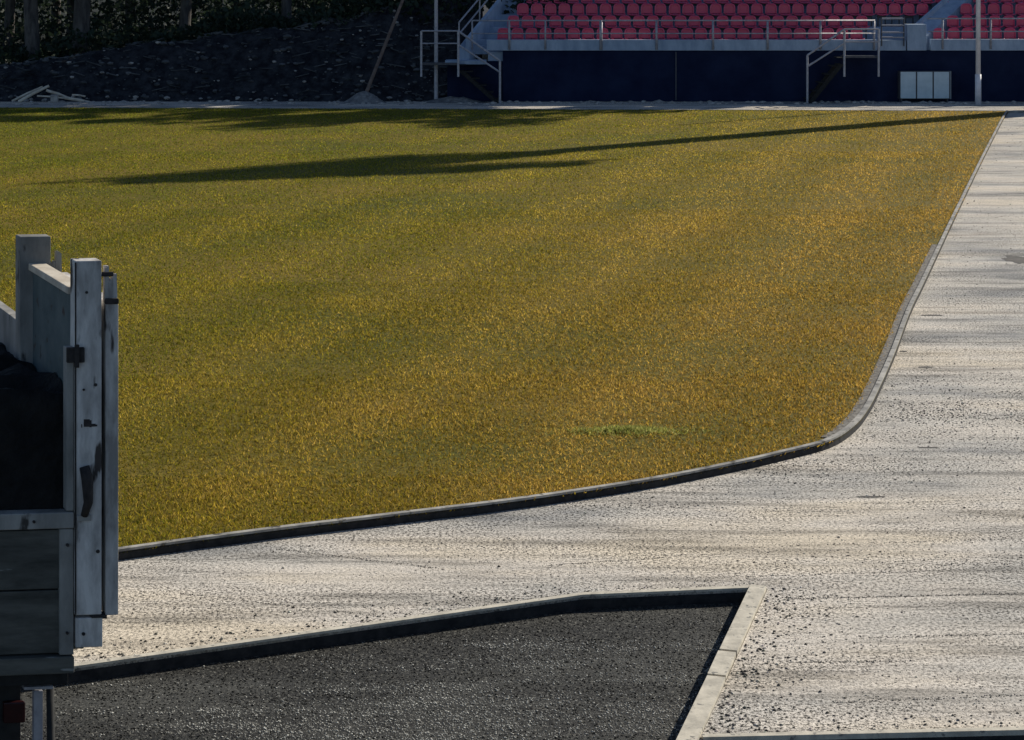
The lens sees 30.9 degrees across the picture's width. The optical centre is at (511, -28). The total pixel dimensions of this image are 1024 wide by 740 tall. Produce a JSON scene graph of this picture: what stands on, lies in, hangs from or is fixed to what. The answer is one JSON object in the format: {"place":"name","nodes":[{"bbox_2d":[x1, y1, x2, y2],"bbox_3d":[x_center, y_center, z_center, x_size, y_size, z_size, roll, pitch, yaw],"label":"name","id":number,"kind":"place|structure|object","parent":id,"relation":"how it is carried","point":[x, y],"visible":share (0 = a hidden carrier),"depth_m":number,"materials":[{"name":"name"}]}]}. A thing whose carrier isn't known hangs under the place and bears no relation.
{"place":"outdoors","nodes":[
{"label":"outdoors","id":0,"kind":"place"},
{"bbox_2d":[0,0,482,101],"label":"bank","id":1,"kind":"structure","parent":0,"point":[226,73],"depth_m":64.69,"materials":[{"name":"soil"}]},
{"bbox_2d":[24,0,39,60],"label":"tree","id":2,"kind":"object","parent":1,"relation":"on","point":[31,28],"visible":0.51,"depth_m":66.97,"materials":[{"name":"brown plant"}]},
{"bbox_2d":[0,0,464,101],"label":"clods","id":3,"kind":"object","parent":1,"relation":"on","point":[202,57],"visible":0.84,"depth_m":64.79,"materials":[{"name":"soil"}]},
{"bbox_2d":[0,0,495,63],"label":"hill","id":4,"kind":"structure","parent":0,"point":[97,10],"depth_m":95.20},
{"bbox_2d":[3,0,14,52],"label":"tree","id":5,"kind":"object","parent":4,"relation":"on","point":[9,8],"visible":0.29,"depth_m":71.85,"materials":[{"name":"brown plant"}]},
{"bbox_2d":[51,0,60,33],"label":"tree","id":6,"kind":"object","parent":4,"relation":"on","point":[57,12],"visible":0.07,"depth_m":83.82,"materials":[{"name":"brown plant"}]},
{"bbox_2d":[66,0,73,37],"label":"tree","id":7,"kind":"object","parent":4,"relation":"on","point":[70,2],"visible":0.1,"depth_m":79.81,"materials":[{"name":"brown plant"}]},
{"bbox_2d":[72,0,90,51],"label":"tree","id":8,"kind":"object","parent":4,"relation":"on","point":[81,20],"visible":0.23,"depth_m":67.35,"materials":[{"name":"brown plant"}]},
{"bbox_2d":[179,0,191,30],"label":"tree","id":9,"kind":"object","parent":4,"relation":"on","point":[185,11],"visible":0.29,"depth_m":70.83,"materials":[{"name":"brown plant"}]},
{"bbox_2d":[0,0,568,64],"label":"undergrowth","id":10,"kind":"object","parent":4,"relation":"on","point":[236,17],"visible":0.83,"depth_m":67.63,"materials":[{"name":"green plant"}]},
{"bbox_2d":[281,0,291,20],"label":"tree","id":11,"kind":"object","parent":4,"relation":"on","point":[286,6],"visible":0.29,"depth_m":69.84,"materials":[{"name":"brown plant"}]},
{"bbox_2d":[21,602,741,739],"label":"asphalt","id":12,"kind":"structure","parent":0,"point":[255,666],"depth_m":11.62,"materials":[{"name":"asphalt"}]},
{"bbox_2d":[0,234,118,739],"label":"truck","id":13,"kind":"object","parent":12,"relation":"on","point":[58,580],"visible":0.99,"depth_m":8.00,"materials":[{"name":"grey paint"}]},
{"bbox_2d":[0,342,64,509],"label":"soil load","id":14,"kind":"object","parent":13,"relation":"in","point":[31,438],"visible":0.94,"depth_m":8.09},
{"bbox_2d":[482,1,495,60],"bbox_3d":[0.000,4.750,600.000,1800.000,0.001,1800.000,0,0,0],"label":"ground","id":15,"kind":"structure","parent":0,"point":[485,56],"depth_m":210.96,"materials":[{"name":"soil"}]},
{"bbox_2d":[445,0,1023,101],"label":"grandstand","id":16,"kind":"object","parent":15,"relation":"on","point":[641,69],"visible":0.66,"depth_m":63.30,"materials":[{"name":"blue concrete"}]},
{"bbox_2d":[458,0,487,47],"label":"stair railing","id":17,"kind":"object","parent":16,"relation":"attached to","point":[474,15],"visible":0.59,"depth_m":64.38,"materials":[{"name":"metal"}]},
{"bbox_2d":[507,15,519,29],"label":"stadium seat","id":18,"kind":"object","parent":16,"relation":"on","point":[514,24],"visible":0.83,"depth_m":64.83,"materials":[{"name":"plastic"}]},
{"bbox_2d":[517,3,528,19],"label":"stadium seat","id":19,"kind":"object","parent":16,"relation":"on","point":[522,9],"visible":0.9,"depth_m":65.62,"materials":[{"name":"plastic"}]},
{"bbox_2d":[521,15,533,38],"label":"stadium seat","id":20,"kind":"object","parent":16,"relation":"on","point":[526,25],"visible":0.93,"depth_m":64.82,"materials":[{"name":"plastic"}]},
{"bbox_2d":[531,3,542,19],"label":"stadium seat","id":21,"kind":"object","parent":16,"relation":"on","point":[536,9],"visible":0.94,"depth_m":65.63,"materials":[{"name":"plastic"}]},
{"bbox_2d":[535,16,546,37],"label":"stadium seat","id":22,"kind":"object","parent":16,"relation":"on","point":[539,25],"visible":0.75,"depth_m":64.82,"materials":[{"name":"plastic"}]},
{"bbox_2d":[545,3,555,17],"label":"stadium seat","id":23,"kind":"object","parent":16,"relation":"on","point":[550,9],"visible":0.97,"depth_m":65.62,"materials":[{"name":"plastic"}]},
{"bbox_2d":[549,15,560,38],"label":"stadium seat","id":24,"kind":"object","parent":16,"relation":"on","point":[553,25],"visible":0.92,"depth_m":64.82,"materials":[{"name":"plastic"}]},
{"bbox_2d":[558,3,569,17],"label":"stadium seat","id":25,"kind":"object","parent":16,"relation":"on","point":[564,9],"visible":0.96,"depth_m":65.62,"materials":[{"name":"plastic"}]},
{"bbox_2d":[563,15,575,38],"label":"stadium seat","id":26,"kind":"object","parent":16,"relation":"on","point":[567,25],"visible":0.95,"depth_m":64.82,"materials":[{"name":"plastic"}]},
{"bbox_2d":[572,3,583,17],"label":"stadium seat","id":27,"kind":"object","parent":16,"relation":"on","point":[577,9],"visible":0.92,"depth_m":65.63,"materials":[{"name":"plastic"}]},
{"bbox_2d":[577,16,588,38],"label":"stadium seat","id":28,"kind":"object","parent":16,"relation":"on","point":[581,25],"visible":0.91,"depth_m":64.83,"materials":[{"name":"plastic"}]},
{"bbox_2d":[586,3,597,17],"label":"stadium seat","id":29,"kind":"object","parent":16,"relation":"on","point":[591,10],"visible":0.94,"depth_m":65.62,"materials":[{"name":"plastic"}]},
{"bbox_2d":[600,3,611,17],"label":"stadium seat","id":30,"kind":"object","parent":16,"relation":"on","point":[605,9],"visible":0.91,"depth_m":65.64,"materials":[{"name":"plastic"}]},
{"bbox_2d":[605,15,616,38],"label":"stadium seat","id":31,"kind":"object","parent":16,"relation":"on","point":[609,25],"visible":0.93,"depth_m":64.82,"materials":[{"name":"plastic"}]},
{"bbox_2d":[613,3,625,17],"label":"stadium seat","id":32,"kind":"object","parent":16,"relation":"on","point":[618,10],"visible":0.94,"depth_m":65.63,"materials":[{"name":"plastic"}]},
{"bbox_2d":[619,16,631,38],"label":"stadium seat","id":33,"kind":"object","parent":16,"relation":"on","point":[623,25],"visible":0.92,"depth_m":64.83,"materials":[{"name":"plastic"}]},
{"bbox_2d":[627,3,638,17],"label":"stadium seat","id":34,"kind":"object","parent":16,"relation":"on","point":[632,10],"visible":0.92,"depth_m":65.64,"materials":[{"name":"plastic"}]},
{"bbox_2d":[633,16,645,38],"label":"stadium seat","id":35,"kind":"object","parent":16,"relation":"on","point":[638,25],"visible":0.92,"depth_m":64.83,"materials":[{"name":"plastic"}]},
{"bbox_2d":[641,3,652,17],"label":"stadium seat","id":36,"kind":"object","parent":16,"relation":"on","point":[646,10],"visible":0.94,"depth_m":65.62,"materials":[{"name":"plastic"}]},
{"bbox_2d":[647,16,659,29],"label":"stadium seat","id":37,"kind":"object","parent":16,"relation":"on","point":[651,25],"visible":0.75,"depth_m":64.83,"materials":[{"name":"plastic"}]},
{"bbox_2d":[655,3,666,17],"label":"stadium seat","id":38,"kind":"object","parent":16,"relation":"on","point":[660,10],"visible":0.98,"depth_m":65.62,"materials":[{"name":"plastic"}]},
{"bbox_2d":[661,16,673,38],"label":"stadium seat","id":39,"kind":"object","parent":16,"relation":"on","point":[666,25],"visible":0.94,"depth_m":64.83,"materials":[{"name":"plastic"}]},
{"bbox_2d":[471,20,874,49],"bbox_3d":[5.500,2.112,63.190,13.781,1.016,0.110,0,0,0],"label":"railing","id":40,"kind":"object","parent":16,"relation":"attached to","point":[656,33],"visible":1,"depth_m":63.16,"materials":[{"name":"metal"}]},
{"bbox_2d":[669,3,680,17],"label":"stadium seat","id":41,"kind":"object","parent":16,"relation":"on","point":[674,10],"visible":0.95,"depth_m":65.62,"materials":[{"name":"plastic"}]},
{"bbox_2d":[675,15,687,38],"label":"stadium seat","id":42,"kind":"object","parent":16,"relation":"on","point":[680,25],"visible":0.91,"depth_m":64.82,"materials":[{"name":"plastic"}]},
{"bbox_2d":[682,3,694,17],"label":"stadium seat","id":43,"kind":"object","parent":16,"relation":"on","point":[687,10],"visible":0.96,"depth_m":65.62,"materials":[{"name":"plastic"}]},
{"bbox_2d":[688,15,700,38],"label":"stadium seat","id":44,"kind":"object","parent":16,"relation":"on","point":[694,25],"visible":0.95,"depth_m":64.82,"materials":[{"name":"plastic"}]},
{"bbox_2d":[696,3,708,17],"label":"stadium seat","id":45,"kind":"object","parent":16,"relation":"on","point":[701,10],"visible":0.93,"depth_m":65.63,"materials":[{"name":"plastic"}]},
{"bbox_2d":[703,15,714,38],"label":"stadium seat","id":46,"kind":"object","parent":16,"relation":"on","point":[707,25],"visible":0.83,"depth_m":64.83,"materials":[{"name":"plastic"}]},
{"bbox_2d":[710,3,722,17],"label":"stadium seat","id":47,"kind":"object","parent":16,"relation":"on","point":[715,10],"visible":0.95,"depth_m":65.62,"materials":[{"name":"plastic"}]},
{"bbox_2d":[716,15,729,38],"bbox_3d":[7.367,1.901,64.660,0.426,0.815,0.440,0,0,1],"label":"stadium seat","id":48,"kind":"object","parent":16,"relation":"on","point":[722,25],"visible":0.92,"depth_m":64.82,"materials":[{"name":"plastic"}]},
{"bbox_2d":[724,3,736,17],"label":"stadium seat","id":49,"kind":"object","parent":16,"relation":"on","point":[729,10],"visible":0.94,"depth_m":65.62,"materials":[{"name":"plastic"}]},
{"bbox_2d":[731,15,743,38],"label":"stadium seat","id":50,"kind":"object","parent":16,"relation":"on","point":[736,25],"visible":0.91,"depth_m":64.82,"materials":[{"name":"plastic"}]},
{"bbox_2d":[737,3,749,17],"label":"stadium seat","id":51,"kind":"object","parent":16,"relation":"on","point":[742,10],"visible":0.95,"depth_m":65.62,"materials":[{"name":"plastic"}]},
{"bbox_2d":[744,15,757,38],"bbox_3d":[8.347,1.901,64.660,0.426,0.815,0.440,0,0,0],"label":"stadium seat","id":52,"kind":"object","parent":16,"relation":"on","point":[750,25],"visible":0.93,"depth_m":64.82,"materials":[{"name":"plastic"}]},
{"bbox_2d":[751,3,763,17],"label":"stadium seat","id":53,"kind":"object","parent":16,"relation":"on","point":[756,10],"visible":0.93,"depth_m":65.64,"materials":[{"name":"plastic"}]},
{"bbox_2d":[758,15,771,38],"bbox_3d":[8.839,1.901,64.660,0.426,0.815,0.440,0,0,0],"label":"stadium seat","id":54,"kind":"object","parent":16,"relation":"on","point":[762,24],"visible":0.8,"depth_m":64.82,"materials":[{"name":"plastic"}]},
{"bbox_2d":[765,3,777,17],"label":"stadium seat","id":55,"kind":"object","parent":16,"relation":"on","point":[770,10],"visible":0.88,"depth_m":65.64,"materials":[{"name":"plastic"}]},
{"bbox_2d":[772,15,785,38],"bbox_3d":[9.323,1.901,64.660,0.426,0.815,0.440,0,0,-1],"label":"stadium seat","id":56,"kind":"object","parent":16,"relation":"on","point":[778,25],"visible":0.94,"depth_m":64.82,"materials":[{"name":"plastic"}]},
{"bbox_2d":[779,3,791,17],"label":"stadium seat","id":57,"kind":"object","parent":16,"relation":"on","point":[784,10],"visible":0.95,"depth_m":65.62,"materials":[{"name":"plastic"}]},
{"bbox_2d":[786,16,798,38],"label":"stadium seat","id":58,"kind":"object","parent":16,"relation":"on","point":[792,25],"visible":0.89,"depth_m":64.83,"materials":[{"name":"plastic"}]},
{"bbox_2d":[792,3,805,17],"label":"stadium seat","id":59,"kind":"object","parent":16,"relation":"on","point":[798,10],"visible":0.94,"depth_m":65.63,"materials":[{"name":"plastic"}]},
{"bbox_2d":[800,15,813,38],"bbox_3d":[10.299,1.901,64.660,0.426,0.815,0.440,0,0,1],"label":"stadium seat","id":60,"kind":"object","parent":16,"relation":"on","point":[806,25],"visible":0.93,"depth_m":64.82,"materials":[{"name":"plastic"}]},
{"bbox_2d":[806,3,819,17],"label":"stadium seat","id":61,"kind":"object","parent":16,"relation":"on","point":[812,10],"visible":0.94,"depth_m":65.64,"materials":[{"name":"plastic"}]},
{"bbox_2d":[814,16,827,38],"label":"stadium seat","id":62,"kind":"object","parent":16,"relation":"on","point":[816,24],"visible":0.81,"depth_m":64.82,"materials":[{"name":"plastic"}]},
{"bbox_2d":[820,3,833,17],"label":"stadium seat","id":63,"kind":"object","parent":16,"relation":"on","point":[825,10],"visible":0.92,"depth_m":65.62,"materials":[{"name":"plastic"}]},
{"bbox_2d":[828,16,841,29],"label":"stadium seat","id":64,"kind":"object","parent":16,"relation":"on","point":[834,25],"visible":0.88,"depth_m":64.83,"materials":[{"name":"plastic"}]},
{"bbox_2d":[834,3,846,17],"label":"stadium seat","id":65,"kind":"object","parent":16,"relation":"on","point":[839,10],"visible":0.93,"depth_m":65.62,"materials":[{"name":"plastic"}]},
{"bbox_2d":[842,16,855,27],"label":"stadium seat","id":66,"kind":"object","parent":16,"relation":"on","point":[847,24],"visible":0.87,"depth_m":64.84,"materials":[{"name":"plastic"}]},
{"bbox_2d":[847,3,860,17],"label":"stadium seat","id":67,"kind":"object","parent":16,"relation":"on","point":[853,10],"visible":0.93,"depth_m":65.64,"materials":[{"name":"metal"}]},
{"bbox_2d":[856,15,869,38],"bbox_3d":[12.249,1.901,64.660,0.426,0.815,0.440,0,0,-1],"label":"stadium seat","id":68,"kind":"object","parent":16,"relation":"on","point":[861,24],"visible":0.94,"depth_m":64.82,"materials":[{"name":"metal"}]},
{"bbox_2d":[861,3,874,26],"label":"stadium seat","id":69,"kind":"object","parent":16,"relation":"on","point":[867,10],"visible":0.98,"depth_m":65.62,"materials":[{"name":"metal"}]},
{"bbox_2d":[875,3,888,26],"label":"stadium seat","id":70,"kind":"object","parent":16,"relation":"on","point":[880,10],"visible":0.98,"depth_m":65.62,"materials":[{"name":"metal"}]},
{"bbox_2d":[881,17,904,45],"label":"gate","id":71,"kind":"structure","parent":16,"relation":"attached to","point":[903,31],"depth_m":63.15,"materials":[{"name":"metal"}]},
{"bbox_2d":[889,3,902,26],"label":"stadium seat","id":72,"kind":"object","parent":16,"relation":"on","point":[894,10],"visible":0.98,"depth_m":65.62,"materials":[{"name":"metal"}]},
{"bbox_2d":[903,3,915,23],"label":"stadium seat","id":73,"kind":"object","parent":16,"relation":"on","point":[908,10],"visible":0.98,"depth_m":65.61,"materials":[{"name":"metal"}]},
{"bbox_2d":[917,3,927,19],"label":"stadium seat","id":74,"kind":"object","parent":16,"relation":"on","point":[922,9],"visible":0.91,"depth_m":65.65,"materials":[{"name":"plastic"}]},
{"bbox_2d":[947,15,960,38],"bbox_3d":[15.428,1.901,64.660,0.426,0.815,0.440,0,0,1],"label":"stadium seat","id":75,"kind":"object","parent":16,"relation":"on","point":[952,23],"visible":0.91,"depth_m":64.83,"materials":[{"name":"plastic"}]},
{"bbox_2d":[947,28,961,38],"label":"stadium seat","id":76,"kind":"object","parent":16,"relation":"on","point":[950,35],"visible":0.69,"depth_m":64.05,"materials":[{"name":"plastic"}]},
{"bbox_2d":[960,3,974,15],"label":"stadium seat","id":77,"kind":"object","parent":16,"relation":"on","point":[965,9],"visible":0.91,"depth_m":65.63,"materials":[{"name":"plastic"}]},
{"bbox_2d":[961,15,974,38],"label":"stadium seat","id":78,"kind":"object","parent":16,"relation":"on","point":[966,23],"visible":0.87,"depth_m":64.82,"materials":[{"name":"plastic"}]},
{"bbox_2d":[961,28,975,38],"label":"stadium seat","id":79,"kind":"object","parent":16,"relation":"on","point":[964,35],"visible":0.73,"depth_m":64.06,"materials":[{"name":"plastic"}]},
{"bbox_2d":[928,18,1023,48],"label":"railing","id":80,"kind":"object","parent":16,"relation":"attached to","point":[943,31],"visible":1,"depth_m":63.16,"materials":[{"name":"metal"}]},
{"bbox_2d":[988,3,1001,15],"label":"stadium seat","id":81,"kind":"object","parent":16,"relation":"on","point":[993,9],"visible":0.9,"depth_m":65.62,"materials":[{"name":"plastic"}]},
{"bbox_2d":[989,16,1003,38],"bbox_3d":[16.903,1.901,64.660,0.426,0.815,0.440,0,0,0],"label":"stadium seat","id":82,"kind":"object","parent":16,"relation":"on","point":[996,23],"visible":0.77,"depth_m":64.83,"materials":[{"name":"plastic"}]},
{"bbox_2d":[1001,3,1015,15],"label":"stadium seat","id":83,"kind":"object","parent":16,"relation":"on","point":[1006,9],"visible":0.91,"depth_m":65.65,"materials":[{"name":"plastic"}]},
{"bbox_2d":[1003,15,1016,38],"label":"stadium seat","id":84,"kind":"object","parent":16,"relation":"on","point":[1008,23],"visible":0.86,"depth_m":64.83,"materials":[{"name":"plastic"}]},
{"bbox_2d":[1015,3,1023,16],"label":"stadium seat","id":85,"kind":"object","parent":16,"relation":"on","point":[1019,9],"visible":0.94,"depth_m":65.65,"materials":[{"name":"plastic"}]},
{"bbox_2d":[0,107,1004,553],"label":"pitch","id":86,"kind":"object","parent":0,"point":[468,196],"visible":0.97,"depth_m":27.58,"materials":[{"name":"plant"}]},
{"bbox_2d":[517,423,771,439],"bbox_3d":[1.084,4.316,17.514,3.036,0.068,0.799,0,0,0],"label":"grass clump","id":87,"kind":"object","parent":86,"relation":"on","point":[629,428],"visible":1,"depth_m":17.51,"materials":[{"name":"plant"}]},
{"bbox_2d":[0,102,1023,739],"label":"track","id":88,"kind":"structure","parent":0,"point":[970,368],"depth_m":14.01,"materials":[{"name":"concrete"}]},
{"bbox_2d":[342,91,386,103],"bbox_3d":[-5.007,4.215,62.639,1.707,0.430,1.200,0,0,0],"label":"soil heap","id":89,"kind":"object","parent":88,"relation":"on","point":[366,97],"visible":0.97,"depth_m":62.38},
{"bbox_2d":[365,0,403,91],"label":"leaning pole","id":90,"kind":"object","parent":89,"relation":"on","point":[383,48],"visible":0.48,"depth_m":63.92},
{"bbox_2d":[21,592,745,689],"bbox_3d":[-2.399,4.558,11.864,8.654,0.284,0.324,0,0,-20],"label":"kerb base","id":91,"kind":"object","parent":88,"relation":"on","point":[246,652],"visible":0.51,"depth_m":12.52,"materials":[{"name":"concrete"}]},
{"bbox_2d":[74,584,765,670],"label":"kerb","id":92,"kind":"structure","parent":91,"relation":"on","point":[309,633],"depth_m":12.54,"materials":[{"name":"concrete"}]},
{"bbox_2d":[425,96,487,102],"bbox_3d":[-1.983,4.309,62.828,2.633,0.242,0.902,0,0,0],"label":"soil heap","id":93,"kind":"object","parent":88,"relation":"on","point":[450,99],"visible":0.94,"depth_m":62.65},
{"bbox_2d":[434,0,437,98],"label":"steel post","id":94,"kind":"object","parent":93,"relation":"on","point":[435,49],"visible":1,"depth_m":62.95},
{"bbox_2d":[420,30,500,102],"bbox_3d":[-1.731,3.165,62.755,2.730,2.469,0.790,0,0,0],"label":"access stair","id":95,"kind":"object","parent":88,"relation":"on","point":[480,87],"visible":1,"depth_m":62.38,"materials":[{"name":"metal"}]},
{"bbox_2d":[0,10,1023,104],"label":"rubble","id":96,"kind":"object","parent":88,"relation":"on","point":[406,102],"visible":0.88,"depth_m":62.50,"materials":[{"name":"stone"}]},
{"bbox_2d":[0,107,1023,112],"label":"kerb","id":97,"kind":"structure","parent":88,"relation":"on","point":[1015,111],"depth_m":58.85,"materials":[{"name":"concrete"}]},
{"bbox_2d":[74,119,1023,733],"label":"stones","id":98,"kind":"object","parent":88,"relation":"on","point":[726,563],"visible":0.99,"depth_m":13.54,"materials":[{"name":"gravel"}]},
{"bbox_2d":[118,112,1007,560],"bbox_3d":[7.406,4.394,33.689,6.138,0.112,51.155,0,0,25],"label":"kerb base","id":99,"kind":"object","parent":88,"relation":"on","point":[246,538],"visible":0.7,"depth_m":15.12,"materials":[{"name":"concrete"}]},
{"bbox_2d":[118,110,1007,739],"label":"kerb","id":100,"kind":"structure","parent":99,"relation":"on","point":[640,480],"depth_m":15.03,"materials":[{"name":"concrete"}]},
{"bbox_2d":[803,28,879,102],"bbox_3d":[11.153,3.135,62.755,2.480,2.529,0.790,0,0,0],"label":"access stair","id":101,"kind":"object","parent":88,"relation":"on","point":[823,83],"visible":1,"depth_m":62.39,"materials":[{"name":"metal"}]},
{"bbox_2d":[821,244,937,437],"bbox_3d":[4.913,4.367,23.384,0.255,0.066,12.870,0,0,17],"label":"gravel strip","id":102,"kind":"object","parent":88,"relation":"on","point":[867,391],"visible":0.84,"depth_m":21.25,"materials":[{"name":"gravel"}]},
{"bbox_2d":[898,71,950,101],"bbox_3d":[14.029,3.870,62.990,1.746,1.060,0.380,0,0,0],"label":"cabinet","id":103,"kind":"object","parent":88,"relation":"on","point":[924,84],"visible":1,"depth_m":62.80,"materials":[{"name":"metal"}]},
{"bbox_2d":[838,735,1023,739],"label":"kerb base","id":104,"kind":"object","parent":88,"relation":"on","point":[1017,737],"visible":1,"depth_m":10.70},
{"bbox_2d":[702,650,1023,739],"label":"kerb","id":105,"kind":"structure","parent":104,"relation":"on","point":[905,733],"depth_m":10.69,"materials":[{"name":"concrete"}]},
{"bbox_2d":[975,0,980,103],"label":"flagpole","id":106,"kind":"object","parent":88,"relation":"on","point":[978,62],"visible":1,"depth_m":61.93,"materials":[{"name":"metal"}]},
{"bbox_2d":[1002,255,1023,263],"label":"tar patch","id":107,"kind":"object","parent":88,"relation":"on","point":[1018,259],"visible":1,"depth_m":28.39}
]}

